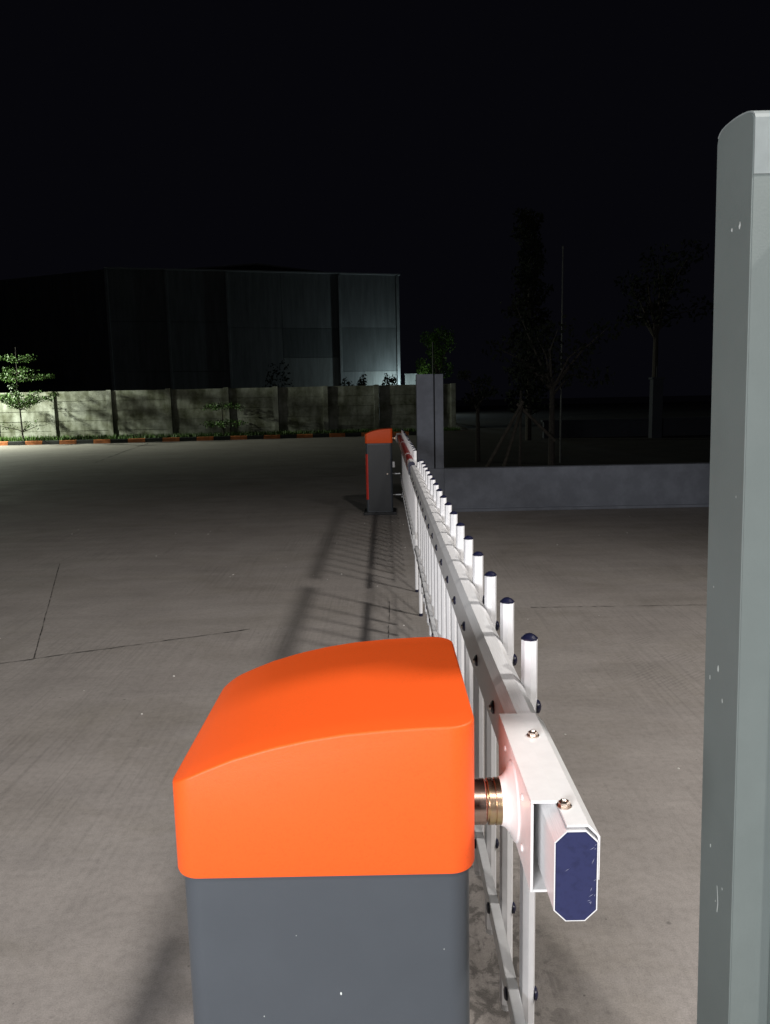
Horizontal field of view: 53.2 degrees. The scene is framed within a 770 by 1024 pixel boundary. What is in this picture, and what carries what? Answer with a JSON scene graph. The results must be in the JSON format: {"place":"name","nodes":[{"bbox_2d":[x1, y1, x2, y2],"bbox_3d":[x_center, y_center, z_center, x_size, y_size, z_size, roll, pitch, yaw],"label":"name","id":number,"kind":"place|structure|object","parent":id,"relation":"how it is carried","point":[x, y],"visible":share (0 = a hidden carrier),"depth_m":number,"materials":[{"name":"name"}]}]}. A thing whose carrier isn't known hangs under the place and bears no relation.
{"place":"outdoors","nodes":[
{"label":"outdoors","id":0,"kind":"place"},
{"bbox_2d":[0,263,400,417],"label":"warehouse","id":1,"kind":"structure","parent":0,"point":[233,326],"depth_m":55.93,"materials":[{"name":"grey metal"}]},
{"bbox_2d":[0,395,711,1023],"bbox_3d":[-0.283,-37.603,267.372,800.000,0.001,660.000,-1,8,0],"label":"ground","id":2,"kind":"structure","parent":0,"point":[304,555],"depth_m":4.04,"materials":[{"name":"concrete"}]},
{"bbox_2d":[0,383,455,438],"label":"concrete wall","id":3,"kind":"structure","parent":2,"relation":"on","point":[169,411],"depth_m":30.60,"materials":[{"name":"grey concrete"}]},
{"bbox_2d":[0,430,456,445],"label":"kerb","id":4,"kind":"structure","parent":2,"relation":"on","point":[52,442],"depth_m":28.99,"materials":[{"name":"orange paint"}]},
{"bbox_2d":[264,360,292,387],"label":"shrub","id":5,"kind":"object","parent":2,"relation":"on","point":[278,373],"visible":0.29,"depth_m":51.45,"materials":[{"name":"green plant"}]},
{"bbox_2d":[5,443,656,662],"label":"pavement joints","id":6,"kind":"object","parent":2,"relation":"on","point":[201,635],"visible":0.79,"depth_m":4.78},
{"bbox_2d":[340,377,353,385],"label":"shrub","id":7,"kind":"object","parent":2,"relation":"on","point":[348,382],"visible":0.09,"depth_m":53.40,"materials":[{"name":"green plant"}]},
{"bbox_2d":[356,374,366,385],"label":"shrub","id":8,"kind":"object","parent":2,"relation":"on","point":[363,382],"visible":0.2,"depth_m":53.33,"materials":[{"name":"green plant"}]},
{"bbox_2d":[173,459,599,1023],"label":"barrier gate","id":9,"kind":"structure","parent":2,"relation":"on","point":[337,808],"depth_m":0.86,"materials":[{"name":"metal"}]},
{"bbox_2d":[381,373,396,384],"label":"shrub","id":10,"kind":"object","parent":2,"relation":"on","point":[391,380],"visible":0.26,"depth_m":53.70,"materials":[{"name":"green plant"}]},
{"bbox_2d":[364,428,418,591],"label":"barrier gate","id":11,"kind":"structure","parent":2,"relation":"on","point":[380,464],"depth_m":9.29,"materials":[{"name":"metal"}]},
{"bbox_2d":[368,445,390,510],"bbox_3d":[-0.067,-0.411,9.339,0.269,0.810,0.011,-1,8,0],"label":"door","id":12,"kind":"structure","parent":11,"relation":"in","point":[379,475],"depth_m":9.34,"materials":[{"name":"black paint"}]},
{"bbox_2d":[415,357,430,380],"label":"lit shrub","id":13,"kind":"object","parent":2,"relation":"on","point":[424,370],"visible":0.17,"depth_m":41.25,"materials":[{"name":"green plant"}]},
{"bbox_2d":[416,374,443,509],"bbox_3d":[0.558,-0.852,9.538,0.325,1.690,0.220,-1,8,0],"label":"gate post","id":14,"kind":"object","parent":2,"relation":"on","point":[429,423],"visible":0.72,"depth_m":9.40,"materials":[{"name":"paint"}]},
{"bbox_2d":[432,342,433,374],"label":"marker pole","id":15,"kind":"object","parent":2,"relation":"on","point":[432,358],"visible":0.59,"depth_m":40.23,"materials":[{"name":"metal"}]},
{"bbox_2d":[416,325,456,378],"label":"tree","id":16,"kind":"object","parent":2,"relation":"on","point":[439,359],"visible":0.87,"depth_m":42.51,"materials":[{"name":"green plant"}]},
{"bbox_2d":[444,463,709,511],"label":"wall","id":17,"kind":"structure","parent":2,"relation":"on","point":[578,487],"depth_m":9.50,"materials":[{"name":"grey concrete"}]},
{"bbox_2d":[444,401,710,467],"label":"garden bed","id":18,"kind":"object","parent":2,"relation":"on","point":[460,446],"visible":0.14,"depth_m":19.93,"materials":[{"name":"soil"}]},
{"bbox_2d":[456,369,498,461],"bbox_3d":[1.733,-1.822,14.458,0.746,1.742,0.902,-1,8,0],"label":"tree","id":19,"kind":"object","parent":18,"relation":"on","point":[477,398],"visible":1,"depth_m":14.39,"materials":[{"name":"green plant"}]},
{"bbox_2d":[485,391,555,466],"bbox_3d":[2.239,-1.351,12.751,1.313,1.317,0.387,-6,10,-31],"label":"tree prop","id":20,"kind":"object","parent":18,"relation":"on","point":[518,412],"visible":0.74,"depth_m":12.73,"materials":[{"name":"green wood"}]},
{"bbox_2d":[501,207,558,439],"bbox_3d":[3.971,-5.077,20.988,1.622,6.209,1.458,-1,8,0],"label":"columnar tree","id":21,"kind":"object","parent":18,"relation":"on","point":[528,272],"visible":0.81,"depth_m":20.78,"materials":[{"name":"green plant"}]},
{"bbox_2d":[482,296,629,465],"bbox_3d":[2.838,-2.278,13.195,2.410,2.966,1.767,-1,8,0],"label":"tree","id":22,"kind":"object","parent":18,"relation":"on","point":[548,381],"visible":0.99,"depth_m":13.07,"materials":[{"name":"green plant"}]},
{"bbox_2d":[559,245,563,462],"bbox_3d":[3.139,-2.767,13.647,0.035,3.791,0.035,-1,8,0],"label":"lamp pole","id":23,"kind":"object","parent":18,"relation":"on","point":[560,445],"visible":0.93,"depth_m":13.63,"materials":[{"name":"metal"}]},
{"bbox_2d":[541,417,710,437],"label":"garden wall","id":24,"kind":"structure","parent":18,"relation":"on","point":[626,427],"depth_m":22.19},
{"bbox_2d":[648,366,664,437],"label":"pillar","id":25,"kind":"structure","parent":18,"relation":"on","point":[655,407],"depth_m":21.10,"materials":[{"name":"grey concrete"}]},
{"bbox_2d":[614,239,713,376],"bbox_3d":[8.167,-5.108,22.797,2.659,5.580,2.921,-1,8,0],"label":"tree","id":26,"kind":"object","parent":18,"relation":"on","point":[658,324],"visible":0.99,"depth_m":22.21,"materials":[{"name":"green plant"}]},
{"bbox_2d":[697,110,769,1023],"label":"gate post","id":27,"kind":"object","parent":2,"relation":"on","point":[734,955],"visible":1,"depth_m":1.01,"materials":[{"name":"grey paint"}]},
{"bbox_2d":[0,0,769,399],"label":"sky","id":28,"kind":"structure","parent":0,"point":[405,138],"materials":[{"name":"black"}]},
{"bbox_2d":[404,373,417,384],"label":"yard wall","id":29,"kind":"structure","parent":0,"point":[410,379],"depth_m":61.12,"materials":[{"name":"white paint"}]},
{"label":"verge","id":30,"kind":"structure","parent":0,"visible":0},
{"bbox_2d":[0,348,58,440],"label":"sapling","id":31,"kind":"object","parent":30,"relation":"on","point":[28,401],"visible":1,"depth_m":28.40,"materials":[{"name":"green plant"}]},
{"bbox_2d":[200,399,248,434],"bbox_3d":[-6.247,-3.649,29.627,1.833,1.508,1.835,-4,9,-19],"label":"sapling","id":32,"kind":"object","parent":30,"relation":"on","point":[219,424],"visible":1,"depth_m":29.41,"materials":[{"name":"green plant"}]},
{"bbox_2d":[0,426,460,441],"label":"grass","id":33,"kind":"structure","parent":30,"relation":"on","point":[102,436],"depth_m":29.79,"materials":[{"name":"green plant"}]}
]}

